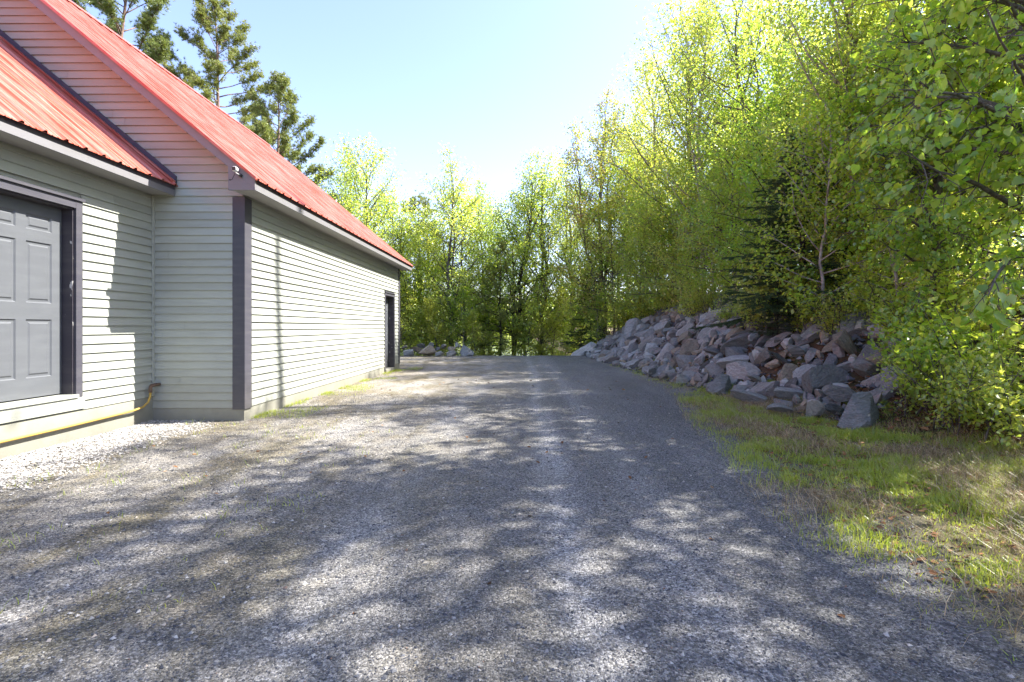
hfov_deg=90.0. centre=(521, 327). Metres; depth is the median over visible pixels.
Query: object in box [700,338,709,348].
rock
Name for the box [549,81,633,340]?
ash tree
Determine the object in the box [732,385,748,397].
rock
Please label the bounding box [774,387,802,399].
rock
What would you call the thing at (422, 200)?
tree
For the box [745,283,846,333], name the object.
shrub
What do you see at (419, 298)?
sapling
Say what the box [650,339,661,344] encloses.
rock
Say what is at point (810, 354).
rock
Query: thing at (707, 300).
shrub
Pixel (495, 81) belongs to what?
sky
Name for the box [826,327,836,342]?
rock
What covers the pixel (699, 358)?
rock
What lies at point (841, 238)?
maple tree
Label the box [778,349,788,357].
rock
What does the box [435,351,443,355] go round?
boulder
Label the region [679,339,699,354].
rock
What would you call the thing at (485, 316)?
sapling
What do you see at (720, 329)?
rock
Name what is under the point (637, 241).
maple tree
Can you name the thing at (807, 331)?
rock
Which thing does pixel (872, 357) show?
rock
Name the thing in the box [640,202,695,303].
sapling
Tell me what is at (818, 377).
rock
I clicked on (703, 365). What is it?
rock
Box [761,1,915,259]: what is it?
maple tree
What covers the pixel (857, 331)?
rock
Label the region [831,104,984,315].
sapling
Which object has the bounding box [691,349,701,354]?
rock
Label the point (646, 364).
rock
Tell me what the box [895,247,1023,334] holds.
shrub
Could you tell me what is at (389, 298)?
door
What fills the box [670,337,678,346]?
rock
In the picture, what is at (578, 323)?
sapling
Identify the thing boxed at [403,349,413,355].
boulder
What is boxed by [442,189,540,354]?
maple tree
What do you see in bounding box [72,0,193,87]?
pine tree
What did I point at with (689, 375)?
rock
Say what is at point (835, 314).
shrub
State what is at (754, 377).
rock
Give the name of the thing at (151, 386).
gas pipe
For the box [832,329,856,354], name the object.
rock
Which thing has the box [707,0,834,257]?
birch tree
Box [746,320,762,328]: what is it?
rock
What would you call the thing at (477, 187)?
maple tree
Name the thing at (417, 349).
boulder
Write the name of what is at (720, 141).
maple tree
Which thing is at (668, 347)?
rock
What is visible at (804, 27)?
birch tree
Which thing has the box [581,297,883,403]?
rock rubble
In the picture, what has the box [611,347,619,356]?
rock
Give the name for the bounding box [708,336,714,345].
rock
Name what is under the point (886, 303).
shrub
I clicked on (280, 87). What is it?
pine tree
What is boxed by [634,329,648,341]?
rock
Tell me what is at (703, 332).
rock
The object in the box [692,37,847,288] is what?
maple tree
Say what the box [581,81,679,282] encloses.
birch tree
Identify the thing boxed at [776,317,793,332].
rock
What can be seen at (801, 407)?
rock
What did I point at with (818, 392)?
rock
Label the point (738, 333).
rock
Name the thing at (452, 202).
maple tree
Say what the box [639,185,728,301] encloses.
sapling
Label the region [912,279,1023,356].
shrub
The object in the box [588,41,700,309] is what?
birch tree
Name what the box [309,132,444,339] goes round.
maple tree
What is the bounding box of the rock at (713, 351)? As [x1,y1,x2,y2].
[703,347,721,355]
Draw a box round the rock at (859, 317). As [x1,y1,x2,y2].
[855,311,871,323]
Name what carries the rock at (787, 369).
on the ground at (899, 415)
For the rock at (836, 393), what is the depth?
6.99 m
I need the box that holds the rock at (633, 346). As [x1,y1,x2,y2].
[629,342,638,352]
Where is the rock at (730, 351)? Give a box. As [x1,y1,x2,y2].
[725,347,743,356]
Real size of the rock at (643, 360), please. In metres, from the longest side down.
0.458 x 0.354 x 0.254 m
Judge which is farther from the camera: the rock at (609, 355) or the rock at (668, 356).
the rock at (609, 355)
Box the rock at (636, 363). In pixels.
[631,358,644,368]
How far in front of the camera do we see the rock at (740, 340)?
10.83 m
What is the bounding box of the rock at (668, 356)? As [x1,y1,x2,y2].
[663,353,671,360]
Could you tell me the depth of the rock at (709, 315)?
14.12 m
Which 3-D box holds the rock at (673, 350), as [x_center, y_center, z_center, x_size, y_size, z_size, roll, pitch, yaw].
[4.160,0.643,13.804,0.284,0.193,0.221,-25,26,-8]
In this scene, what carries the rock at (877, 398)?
on the ground at (899, 415)
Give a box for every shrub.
[591,295,643,331]
[622,275,666,319]
[645,260,697,311]
[663,266,718,318]
[687,281,730,313]
[707,291,757,326]
[716,279,774,315]
[724,260,806,328]
[730,229,808,296]
[739,221,905,306]
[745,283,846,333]
[781,278,862,338]
[804,266,908,320]
[848,275,968,337]
[863,328,1019,415]
[866,265,973,341]
[867,291,981,375]
[873,291,1023,393]
[880,292,1023,402]
[884,338,1023,443]
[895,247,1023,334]
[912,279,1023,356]
[921,316,1023,446]
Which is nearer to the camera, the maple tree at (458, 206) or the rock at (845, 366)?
the rock at (845, 366)
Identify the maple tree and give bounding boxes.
[301,142,411,287]
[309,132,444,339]
[333,192,406,321]
[364,188,460,352]
[370,214,425,292]
[380,208,448,350]
[400,143,503,346]
[400,204,467,343]
[401,188,533,355]
[422,244,468,345]
[432,175,518,354]
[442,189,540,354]
[452,146,580,355]
[457,190,577,355]
[479,146,590,354]
[522,155,616,348]
[537,190,624,339]
[555,120,673,321]
[556,195,662,338]
[557,153,677,326]
[596,192,683,318]
[599,0,747,290]
[606,141,717,301]
[610,151,720,308]
[657,119,789,308]
[660,0,839,268]
[663,104,752,270]
[664,85,772,290]
[687,74,770,176]
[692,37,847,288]
[727,63,910,259]
[740,0,1001,289]
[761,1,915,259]
[762,0,1014,227]
[795,22,1023,292]
[853,0,1023,273]
[853,0,1023,296]
[907,25,1018,258]
[969,182,1023,246]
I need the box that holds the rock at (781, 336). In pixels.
[764,332,791,346]
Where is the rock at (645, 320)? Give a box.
[641,317,649,322]
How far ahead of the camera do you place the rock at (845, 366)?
7.72 m
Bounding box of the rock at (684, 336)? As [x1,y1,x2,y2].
[677,331,692,343]
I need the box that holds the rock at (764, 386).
[748,381,774,392]
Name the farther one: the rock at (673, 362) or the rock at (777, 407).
the rock at (673, 362)
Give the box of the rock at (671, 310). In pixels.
[668,306,678,316]
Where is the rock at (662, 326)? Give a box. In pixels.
[654,321,670,333]
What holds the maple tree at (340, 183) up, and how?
on the ground at (899, 415)
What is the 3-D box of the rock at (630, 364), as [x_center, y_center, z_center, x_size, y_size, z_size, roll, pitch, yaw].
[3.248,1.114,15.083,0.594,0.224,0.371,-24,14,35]
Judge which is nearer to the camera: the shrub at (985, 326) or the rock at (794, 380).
the shrub at (985, 326)
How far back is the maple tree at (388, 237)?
30.93 m
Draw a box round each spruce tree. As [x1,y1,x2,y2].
[561,269,615,353]
[689,131,900,331]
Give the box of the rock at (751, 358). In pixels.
[749,352,754,364]
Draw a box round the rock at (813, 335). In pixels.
[806,329,830,339]
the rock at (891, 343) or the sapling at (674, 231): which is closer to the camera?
the rock at (891, 343)
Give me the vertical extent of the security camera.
0.170 m
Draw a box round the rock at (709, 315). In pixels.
[705,309,717,319]
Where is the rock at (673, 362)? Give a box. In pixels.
[670,357,676,366]
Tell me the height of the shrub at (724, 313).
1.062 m
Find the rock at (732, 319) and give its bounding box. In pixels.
[726,315,744,324]
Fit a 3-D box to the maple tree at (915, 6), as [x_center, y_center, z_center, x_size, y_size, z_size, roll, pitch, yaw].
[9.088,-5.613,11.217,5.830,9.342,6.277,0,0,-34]
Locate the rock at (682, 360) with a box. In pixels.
[676,354,693,367]
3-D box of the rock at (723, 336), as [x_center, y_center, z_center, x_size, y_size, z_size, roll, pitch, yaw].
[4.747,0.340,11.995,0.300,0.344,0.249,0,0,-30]
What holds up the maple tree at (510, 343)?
on the ground at (899, 415)
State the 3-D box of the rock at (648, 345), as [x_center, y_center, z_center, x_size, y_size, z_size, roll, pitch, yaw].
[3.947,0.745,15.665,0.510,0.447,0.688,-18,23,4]
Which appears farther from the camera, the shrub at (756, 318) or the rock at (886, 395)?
the shrub at (756, 318)
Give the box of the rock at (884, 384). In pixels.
[880,365,917,392]
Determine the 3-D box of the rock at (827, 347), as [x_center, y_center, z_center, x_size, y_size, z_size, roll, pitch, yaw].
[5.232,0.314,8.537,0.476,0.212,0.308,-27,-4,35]
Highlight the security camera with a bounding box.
[229,166,242,180]
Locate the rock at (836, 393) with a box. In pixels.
[822,384,855,401]
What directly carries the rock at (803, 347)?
on the ground at (899, 415)
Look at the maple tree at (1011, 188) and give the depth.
7.31 m
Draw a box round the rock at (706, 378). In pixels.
[695,372,709,386]
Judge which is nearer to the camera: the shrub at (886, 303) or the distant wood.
the shrub at (886, 303)
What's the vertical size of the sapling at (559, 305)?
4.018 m
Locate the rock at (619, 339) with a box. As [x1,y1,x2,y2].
[616,336,622,345]
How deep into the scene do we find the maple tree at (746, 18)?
15.05 m
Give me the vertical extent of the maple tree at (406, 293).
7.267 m
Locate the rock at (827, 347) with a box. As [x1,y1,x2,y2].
[821,340,836,351]
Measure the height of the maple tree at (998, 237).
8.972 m
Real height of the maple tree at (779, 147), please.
6.389 m
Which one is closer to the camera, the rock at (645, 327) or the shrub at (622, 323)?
the rock at (645, 327)
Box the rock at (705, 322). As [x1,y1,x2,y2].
[699,320,712,325]
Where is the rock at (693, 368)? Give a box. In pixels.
[687,366,699,372]
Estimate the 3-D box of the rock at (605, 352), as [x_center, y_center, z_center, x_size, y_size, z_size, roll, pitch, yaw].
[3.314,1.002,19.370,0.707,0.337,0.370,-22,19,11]
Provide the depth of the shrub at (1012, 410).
4.85 m
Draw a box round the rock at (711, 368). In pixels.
[704,362,724,377]
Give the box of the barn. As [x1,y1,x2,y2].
[0,0,412,458]
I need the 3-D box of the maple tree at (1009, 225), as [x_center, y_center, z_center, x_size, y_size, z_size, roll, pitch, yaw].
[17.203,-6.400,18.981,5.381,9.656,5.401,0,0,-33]
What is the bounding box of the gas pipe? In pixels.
[0,383,160,443]
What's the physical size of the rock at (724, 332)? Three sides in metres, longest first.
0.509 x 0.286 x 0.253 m
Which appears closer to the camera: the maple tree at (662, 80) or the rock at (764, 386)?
the rock at (764, 386)
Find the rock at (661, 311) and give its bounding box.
[658,305,667,315]
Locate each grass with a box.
[581,355,1023,677]
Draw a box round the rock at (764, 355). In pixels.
[753,347,771,364]
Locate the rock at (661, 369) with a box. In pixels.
[651,364,667,376]
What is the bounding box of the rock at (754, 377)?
[747,372,761,382]
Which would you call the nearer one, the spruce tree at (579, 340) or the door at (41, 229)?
the door at (41, 229)
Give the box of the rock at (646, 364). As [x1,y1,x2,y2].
[638,362,650,370]
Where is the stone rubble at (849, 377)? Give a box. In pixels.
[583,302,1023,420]
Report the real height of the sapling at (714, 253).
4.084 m
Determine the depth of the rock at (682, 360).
12.35 m
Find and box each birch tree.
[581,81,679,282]
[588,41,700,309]
[641,0,773,291]
[662,135,706,272]
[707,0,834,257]
[737,0,891,243]
[740,0,1000,293]
[967,6,1023,103]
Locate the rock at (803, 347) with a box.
[787,344,809,356]
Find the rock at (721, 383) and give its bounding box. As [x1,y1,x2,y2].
[707,373,731,394]
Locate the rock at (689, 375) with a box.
[681,371,695,382]
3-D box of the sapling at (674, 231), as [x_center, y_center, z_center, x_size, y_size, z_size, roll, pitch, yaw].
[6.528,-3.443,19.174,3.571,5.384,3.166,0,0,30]
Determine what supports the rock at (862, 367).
on the ground at (899, 415)
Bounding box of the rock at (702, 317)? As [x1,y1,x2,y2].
[699,312,706,321]
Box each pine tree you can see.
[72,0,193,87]
[142,0,305,171]
[246,70,339,199]
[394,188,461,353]
[468,238,531,355]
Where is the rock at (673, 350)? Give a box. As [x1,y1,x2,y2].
[671,347,679,354]
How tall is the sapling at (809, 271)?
4.450 m
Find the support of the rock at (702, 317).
on the ground at (899, 415)
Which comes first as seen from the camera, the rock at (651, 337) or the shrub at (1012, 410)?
the shrub at (1012, 410)
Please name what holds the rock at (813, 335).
on the ground at (899, 415)
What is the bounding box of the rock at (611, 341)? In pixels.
[608,338,617,346]
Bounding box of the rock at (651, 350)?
[646,347,661,354]
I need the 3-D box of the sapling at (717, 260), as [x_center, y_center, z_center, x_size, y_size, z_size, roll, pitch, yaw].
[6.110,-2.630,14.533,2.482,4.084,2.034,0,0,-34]
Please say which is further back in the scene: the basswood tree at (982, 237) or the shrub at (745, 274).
the shrub at (745, 274)
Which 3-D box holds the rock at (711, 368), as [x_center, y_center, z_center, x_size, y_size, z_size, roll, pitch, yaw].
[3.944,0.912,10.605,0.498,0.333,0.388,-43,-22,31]
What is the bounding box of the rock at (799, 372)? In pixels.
[792,364,816,387]
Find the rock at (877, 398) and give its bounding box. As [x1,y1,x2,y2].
[873,391,882,404]
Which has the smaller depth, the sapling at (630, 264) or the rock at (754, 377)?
the rock at (754, 377)
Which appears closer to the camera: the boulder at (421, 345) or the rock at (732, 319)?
the rock at (732, 319)
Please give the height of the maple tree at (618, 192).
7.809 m
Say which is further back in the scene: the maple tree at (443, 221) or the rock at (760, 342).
the maple tree at (443, 221)
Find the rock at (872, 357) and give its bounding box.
[865,352,897,364]
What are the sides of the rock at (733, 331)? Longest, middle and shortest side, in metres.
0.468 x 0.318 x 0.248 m
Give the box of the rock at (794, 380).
[783,377,798,387]
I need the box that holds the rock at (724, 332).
[719,328,733,334]
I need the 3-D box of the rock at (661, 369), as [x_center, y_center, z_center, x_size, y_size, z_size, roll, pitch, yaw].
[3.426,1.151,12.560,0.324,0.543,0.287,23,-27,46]
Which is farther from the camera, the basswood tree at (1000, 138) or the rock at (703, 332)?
the rock at (703, 332)
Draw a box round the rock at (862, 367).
[849,358,880,376]
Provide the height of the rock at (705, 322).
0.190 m
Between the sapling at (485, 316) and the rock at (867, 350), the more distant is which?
the sapling at (485, 316)
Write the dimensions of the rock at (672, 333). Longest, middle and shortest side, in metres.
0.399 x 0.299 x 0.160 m
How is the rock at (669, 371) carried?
on the ground at (899, 415)
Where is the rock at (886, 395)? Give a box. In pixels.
[869,387,895,400]
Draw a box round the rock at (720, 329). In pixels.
[708,325,726,338]
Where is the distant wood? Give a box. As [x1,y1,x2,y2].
[438,298,633,333]
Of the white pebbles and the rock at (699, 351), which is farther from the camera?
the rock at (699, 351)
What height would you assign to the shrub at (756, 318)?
1.540 m
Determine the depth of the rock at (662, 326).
16.60 m
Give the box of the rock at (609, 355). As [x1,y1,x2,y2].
[603,352,613,362]
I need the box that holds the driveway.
[0,355,1023,681]
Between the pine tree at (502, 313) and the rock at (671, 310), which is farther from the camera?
the pine tree at (502, 313)
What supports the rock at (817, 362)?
on the ground at (899, 415)
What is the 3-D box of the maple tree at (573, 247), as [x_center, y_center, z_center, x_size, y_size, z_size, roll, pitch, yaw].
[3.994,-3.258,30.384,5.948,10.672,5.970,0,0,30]
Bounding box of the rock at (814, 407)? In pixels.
[806,399,825,417]
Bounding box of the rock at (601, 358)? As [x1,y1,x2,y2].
[596,356,606,360]
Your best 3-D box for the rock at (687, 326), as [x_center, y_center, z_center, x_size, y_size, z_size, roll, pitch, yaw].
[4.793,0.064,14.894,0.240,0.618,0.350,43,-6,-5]
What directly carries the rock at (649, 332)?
on the ground at (899, 415)
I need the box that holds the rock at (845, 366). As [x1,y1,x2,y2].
[836,361,850,371]
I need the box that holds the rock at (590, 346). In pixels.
[571,342,596,355]
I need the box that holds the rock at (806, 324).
[801,321,812,333]
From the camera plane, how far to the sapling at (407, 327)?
23.52 m
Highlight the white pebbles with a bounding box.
[0,420,241,496]
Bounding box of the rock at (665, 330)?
[663,328,672,334]
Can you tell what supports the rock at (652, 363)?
on the ground at (899, 415)
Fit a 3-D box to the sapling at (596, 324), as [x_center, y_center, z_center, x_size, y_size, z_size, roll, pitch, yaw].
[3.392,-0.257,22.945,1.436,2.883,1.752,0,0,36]
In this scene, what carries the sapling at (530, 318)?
on the ground at (899, 415)
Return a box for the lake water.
[400,335,546,355]
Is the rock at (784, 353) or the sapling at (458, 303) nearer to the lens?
the rock at (784, 353)
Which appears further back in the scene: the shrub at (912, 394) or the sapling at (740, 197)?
the sapling at (740, 197)
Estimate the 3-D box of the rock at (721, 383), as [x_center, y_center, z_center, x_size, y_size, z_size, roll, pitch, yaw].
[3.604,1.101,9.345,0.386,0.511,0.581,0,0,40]
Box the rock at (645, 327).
[636,324,649,332]
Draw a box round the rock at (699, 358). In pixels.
[691,351,705,365]
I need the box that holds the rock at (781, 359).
[771,351,789,364]
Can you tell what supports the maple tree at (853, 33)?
on the ground at (899, 415)
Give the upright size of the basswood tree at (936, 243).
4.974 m
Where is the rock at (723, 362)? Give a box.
[716,355,748,367]
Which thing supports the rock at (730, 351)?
on the ground at (899, 415)
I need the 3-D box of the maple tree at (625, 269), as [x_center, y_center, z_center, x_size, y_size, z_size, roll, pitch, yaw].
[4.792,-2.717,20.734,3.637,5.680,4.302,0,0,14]
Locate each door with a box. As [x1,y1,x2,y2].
[0,175,85,423]
[384,291,395,372]
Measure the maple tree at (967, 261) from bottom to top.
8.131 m
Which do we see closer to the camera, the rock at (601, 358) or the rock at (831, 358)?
the rock at (831, 358)
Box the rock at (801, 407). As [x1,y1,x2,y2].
[793,405,805,411]
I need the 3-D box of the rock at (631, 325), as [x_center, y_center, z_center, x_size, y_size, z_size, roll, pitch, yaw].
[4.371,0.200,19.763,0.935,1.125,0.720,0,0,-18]
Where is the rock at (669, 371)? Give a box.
[662,369,674,373]
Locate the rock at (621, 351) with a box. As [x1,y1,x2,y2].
[617,348,625,355]
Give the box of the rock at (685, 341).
[682,338,693,344]
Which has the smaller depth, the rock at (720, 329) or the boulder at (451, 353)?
the rock at (720, 329)
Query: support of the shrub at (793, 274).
on the ground at (899, 415)
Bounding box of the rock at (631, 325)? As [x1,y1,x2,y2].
[623,318,642,338]
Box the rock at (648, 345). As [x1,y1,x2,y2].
[644,343,657,351]
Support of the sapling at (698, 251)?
on the ground at (899, 415)
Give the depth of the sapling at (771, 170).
11.84 m
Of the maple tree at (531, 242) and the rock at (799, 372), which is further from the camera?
the maple tree at (531, 242)
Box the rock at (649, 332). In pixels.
[643,328,653,339]
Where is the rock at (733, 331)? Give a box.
[725,326,744,340]
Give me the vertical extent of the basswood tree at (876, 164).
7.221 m
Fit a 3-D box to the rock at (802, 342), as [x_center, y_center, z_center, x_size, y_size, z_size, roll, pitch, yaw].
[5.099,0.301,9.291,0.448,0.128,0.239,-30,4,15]
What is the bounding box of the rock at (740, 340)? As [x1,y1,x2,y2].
[720,332,757,353]
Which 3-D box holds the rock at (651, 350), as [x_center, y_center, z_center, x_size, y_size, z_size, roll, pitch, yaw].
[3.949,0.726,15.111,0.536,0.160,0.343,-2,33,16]
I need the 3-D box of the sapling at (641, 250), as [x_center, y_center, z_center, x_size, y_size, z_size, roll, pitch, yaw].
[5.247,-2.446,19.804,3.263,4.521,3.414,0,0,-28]
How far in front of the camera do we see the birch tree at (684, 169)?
24.25 m
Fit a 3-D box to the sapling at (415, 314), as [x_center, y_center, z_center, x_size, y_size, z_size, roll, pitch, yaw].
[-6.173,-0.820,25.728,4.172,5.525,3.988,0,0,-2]
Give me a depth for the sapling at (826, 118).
9.38 m
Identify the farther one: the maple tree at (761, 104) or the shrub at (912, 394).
the maple tree at (761, 104)
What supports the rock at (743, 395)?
on the ground at (899, 415)
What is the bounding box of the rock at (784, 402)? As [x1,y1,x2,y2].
[774,398,792,407]
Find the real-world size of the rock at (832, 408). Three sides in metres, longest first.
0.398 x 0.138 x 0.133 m
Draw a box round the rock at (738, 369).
[726,361,760,379]
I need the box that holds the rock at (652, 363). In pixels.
[649,361,656,366]
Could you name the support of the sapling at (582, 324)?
on the ground at (899, 415)
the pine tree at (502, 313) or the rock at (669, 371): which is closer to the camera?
the rock at (669, 371)
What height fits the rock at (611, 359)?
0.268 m
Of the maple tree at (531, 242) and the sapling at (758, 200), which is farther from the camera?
the maple tree at (531, 242)
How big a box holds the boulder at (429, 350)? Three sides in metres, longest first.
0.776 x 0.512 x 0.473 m
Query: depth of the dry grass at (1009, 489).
3.94 m
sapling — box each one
[400,256,437,349]
[400,279,432,351]
[401,289,438,355]
[413,296,461,355]
[426,268,488,353]
[440,284,484,355]
[457,308,493,355]
[469,287,509,355]
[507,297,551,355]
[518,281,563,354]
[527,286,578,354]
[543,279,580,355]
[552,290,596,352]
[558,269,610,348]
[581,291,612,344]
[612,203,688,311]
[613,230,662,315]
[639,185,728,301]
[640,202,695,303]
[651,164,726,298]
[679,124,798,289]
[681,180,740,293]
[697,161,765,291]
[713,158,797,290]
[717,71,887,275]
[746,84,910,320]
[746,139,829,288]
[748,272,802,343]
[768,78,915,292]
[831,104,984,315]
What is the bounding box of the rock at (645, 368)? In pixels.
[642,366,648,371]
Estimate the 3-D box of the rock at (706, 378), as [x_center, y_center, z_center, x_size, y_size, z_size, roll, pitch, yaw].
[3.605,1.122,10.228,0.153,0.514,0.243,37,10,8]
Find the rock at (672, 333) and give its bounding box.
[668,330,676,337]
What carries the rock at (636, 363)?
on the ground at (899, 415)
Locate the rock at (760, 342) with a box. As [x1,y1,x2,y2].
[753,335,772,347]
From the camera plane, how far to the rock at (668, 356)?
13.56 m
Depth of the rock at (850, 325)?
8.77 m
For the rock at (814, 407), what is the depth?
6.68 m
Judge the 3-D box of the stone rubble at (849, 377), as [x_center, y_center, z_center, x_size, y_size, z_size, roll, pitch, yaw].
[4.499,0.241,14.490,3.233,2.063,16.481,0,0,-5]
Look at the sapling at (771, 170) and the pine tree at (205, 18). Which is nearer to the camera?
the sapling at (771, 170)
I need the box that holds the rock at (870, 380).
[860,374,879,386]
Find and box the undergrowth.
[400,238,1023,396]
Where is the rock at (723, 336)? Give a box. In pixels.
[718,334,725,342]
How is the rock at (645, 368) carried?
on the ground at (899, 415)
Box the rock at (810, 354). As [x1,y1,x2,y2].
[805,347,819,363]
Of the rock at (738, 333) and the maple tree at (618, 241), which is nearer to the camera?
the rock at (738, 333)
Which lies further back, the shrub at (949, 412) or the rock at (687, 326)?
the rock at (687, 326)
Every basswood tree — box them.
[800,0,1023,285]
[822,5,1023,322]
[827,1,1023,273]
[839,0,1023,331]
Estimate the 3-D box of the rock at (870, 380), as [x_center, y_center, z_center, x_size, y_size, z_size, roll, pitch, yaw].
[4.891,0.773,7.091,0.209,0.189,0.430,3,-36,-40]
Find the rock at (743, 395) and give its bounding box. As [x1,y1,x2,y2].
[730,389,766,403]
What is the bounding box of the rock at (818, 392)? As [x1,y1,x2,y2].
[814,389,826,397]
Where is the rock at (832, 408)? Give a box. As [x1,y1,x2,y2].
[824,403,843,415]
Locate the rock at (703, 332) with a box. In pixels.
[697,323,715,338]
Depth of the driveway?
2.77 m
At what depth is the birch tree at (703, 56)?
17.30 m
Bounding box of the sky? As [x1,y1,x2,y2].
[71,0,1019,307]
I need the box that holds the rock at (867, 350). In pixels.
[856,341,879,359]
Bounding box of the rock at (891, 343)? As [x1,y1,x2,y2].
[887,339,901,350]
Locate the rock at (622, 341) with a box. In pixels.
[619,338,626,346]
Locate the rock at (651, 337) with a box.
[638,334,657,348]
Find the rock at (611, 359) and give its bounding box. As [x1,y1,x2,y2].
[607,357,620,362]
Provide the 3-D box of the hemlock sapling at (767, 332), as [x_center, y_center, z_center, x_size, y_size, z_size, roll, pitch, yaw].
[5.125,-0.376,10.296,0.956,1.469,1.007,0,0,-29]
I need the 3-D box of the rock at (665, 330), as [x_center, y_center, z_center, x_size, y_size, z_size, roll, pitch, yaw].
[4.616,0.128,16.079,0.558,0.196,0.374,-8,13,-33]
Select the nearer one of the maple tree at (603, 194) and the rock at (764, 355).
the rock at (764, 355)
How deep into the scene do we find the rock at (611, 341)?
21.00 m
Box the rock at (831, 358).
[823,354,837,364]
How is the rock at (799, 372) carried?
on the ground at (899, 415)
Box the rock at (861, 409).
[837,392,878,429]
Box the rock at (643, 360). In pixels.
[638,358,652,366]
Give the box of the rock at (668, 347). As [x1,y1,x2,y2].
[655,342,674,359]
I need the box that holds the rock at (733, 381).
[730,376,741,385]
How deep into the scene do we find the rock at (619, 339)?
19.83 m
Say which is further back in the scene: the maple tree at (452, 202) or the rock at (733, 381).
the maple tree at (452, 202)
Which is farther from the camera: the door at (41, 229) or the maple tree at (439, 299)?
the maple tree at (439, 299)
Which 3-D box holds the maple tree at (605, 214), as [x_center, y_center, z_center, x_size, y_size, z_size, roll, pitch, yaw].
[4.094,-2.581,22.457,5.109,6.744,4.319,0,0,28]
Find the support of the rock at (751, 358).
on the ground at (899, 415)
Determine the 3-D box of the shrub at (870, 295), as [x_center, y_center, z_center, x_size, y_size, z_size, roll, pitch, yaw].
[5.970,-0.594,8.938,1.461,1.168,1.785,0,0,0]
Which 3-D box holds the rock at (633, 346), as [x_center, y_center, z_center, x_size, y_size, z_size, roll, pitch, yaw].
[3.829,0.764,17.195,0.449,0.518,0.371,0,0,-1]
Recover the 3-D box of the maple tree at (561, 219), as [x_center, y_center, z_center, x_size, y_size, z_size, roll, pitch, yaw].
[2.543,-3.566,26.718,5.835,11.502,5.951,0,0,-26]
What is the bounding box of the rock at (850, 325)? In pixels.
[836,313,855,332]
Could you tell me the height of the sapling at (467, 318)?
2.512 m
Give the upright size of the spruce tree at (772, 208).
4.260 m
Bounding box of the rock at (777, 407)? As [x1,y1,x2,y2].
[766,403,793,411]
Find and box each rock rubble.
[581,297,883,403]
[611,298,889,414]
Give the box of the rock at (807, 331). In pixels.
[800,324,817,338]
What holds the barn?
on the ground at (899, 415)
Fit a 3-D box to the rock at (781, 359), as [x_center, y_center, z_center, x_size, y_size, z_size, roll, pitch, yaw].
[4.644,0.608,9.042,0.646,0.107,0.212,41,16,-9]
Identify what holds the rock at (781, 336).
on the ground at (899, 415)
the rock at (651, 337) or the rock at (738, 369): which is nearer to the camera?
the rock at (738, 369)
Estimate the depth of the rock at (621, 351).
17.85 m
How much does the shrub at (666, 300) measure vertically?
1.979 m
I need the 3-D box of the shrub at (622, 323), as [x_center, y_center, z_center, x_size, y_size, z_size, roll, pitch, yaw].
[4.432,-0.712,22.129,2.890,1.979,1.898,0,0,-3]
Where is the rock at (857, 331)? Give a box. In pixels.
[849,326,867,336]
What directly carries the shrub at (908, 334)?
on the ground at (899, 415)
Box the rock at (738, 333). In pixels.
[730,329,755,337]
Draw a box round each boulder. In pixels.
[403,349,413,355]
[411,347,421,351]
[417,343,424,347]
[418,345,436,355]
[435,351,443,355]
[446,350,456,356]
[460,345,473,355]
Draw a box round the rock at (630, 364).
[622,359,638,367]
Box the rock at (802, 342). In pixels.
[795,339,813,346]
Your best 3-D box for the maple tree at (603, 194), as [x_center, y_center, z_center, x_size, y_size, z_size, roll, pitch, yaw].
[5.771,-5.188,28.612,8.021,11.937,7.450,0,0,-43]
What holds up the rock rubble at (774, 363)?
on the ground at (899, 415)
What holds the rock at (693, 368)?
on the ground at (899, 415)
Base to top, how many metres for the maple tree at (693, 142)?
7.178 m
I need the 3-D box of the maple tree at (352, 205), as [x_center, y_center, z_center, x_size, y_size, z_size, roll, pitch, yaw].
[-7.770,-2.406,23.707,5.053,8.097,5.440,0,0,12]
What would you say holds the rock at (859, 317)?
on the ground at (899, 415)
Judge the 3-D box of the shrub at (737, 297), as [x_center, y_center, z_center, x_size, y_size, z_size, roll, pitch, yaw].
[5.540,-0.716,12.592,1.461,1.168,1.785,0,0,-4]
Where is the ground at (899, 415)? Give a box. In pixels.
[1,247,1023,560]
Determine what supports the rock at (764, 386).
on the ground at (899, 415)
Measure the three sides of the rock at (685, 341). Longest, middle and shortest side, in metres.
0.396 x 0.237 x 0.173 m
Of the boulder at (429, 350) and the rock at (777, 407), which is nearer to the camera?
the rock at (777, 407)
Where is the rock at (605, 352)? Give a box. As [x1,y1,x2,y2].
[600,350,609,354]
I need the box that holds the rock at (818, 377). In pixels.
[801,364,848,395]
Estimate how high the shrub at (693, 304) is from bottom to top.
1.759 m
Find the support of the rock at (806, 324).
on the ground at (899, 415)
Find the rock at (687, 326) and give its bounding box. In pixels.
[677,321,694,335]
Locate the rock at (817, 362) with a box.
[812,359,823,364]
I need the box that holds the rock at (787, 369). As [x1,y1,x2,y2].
[777,363,797,380]
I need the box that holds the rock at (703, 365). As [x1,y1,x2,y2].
[698,360,709,373]

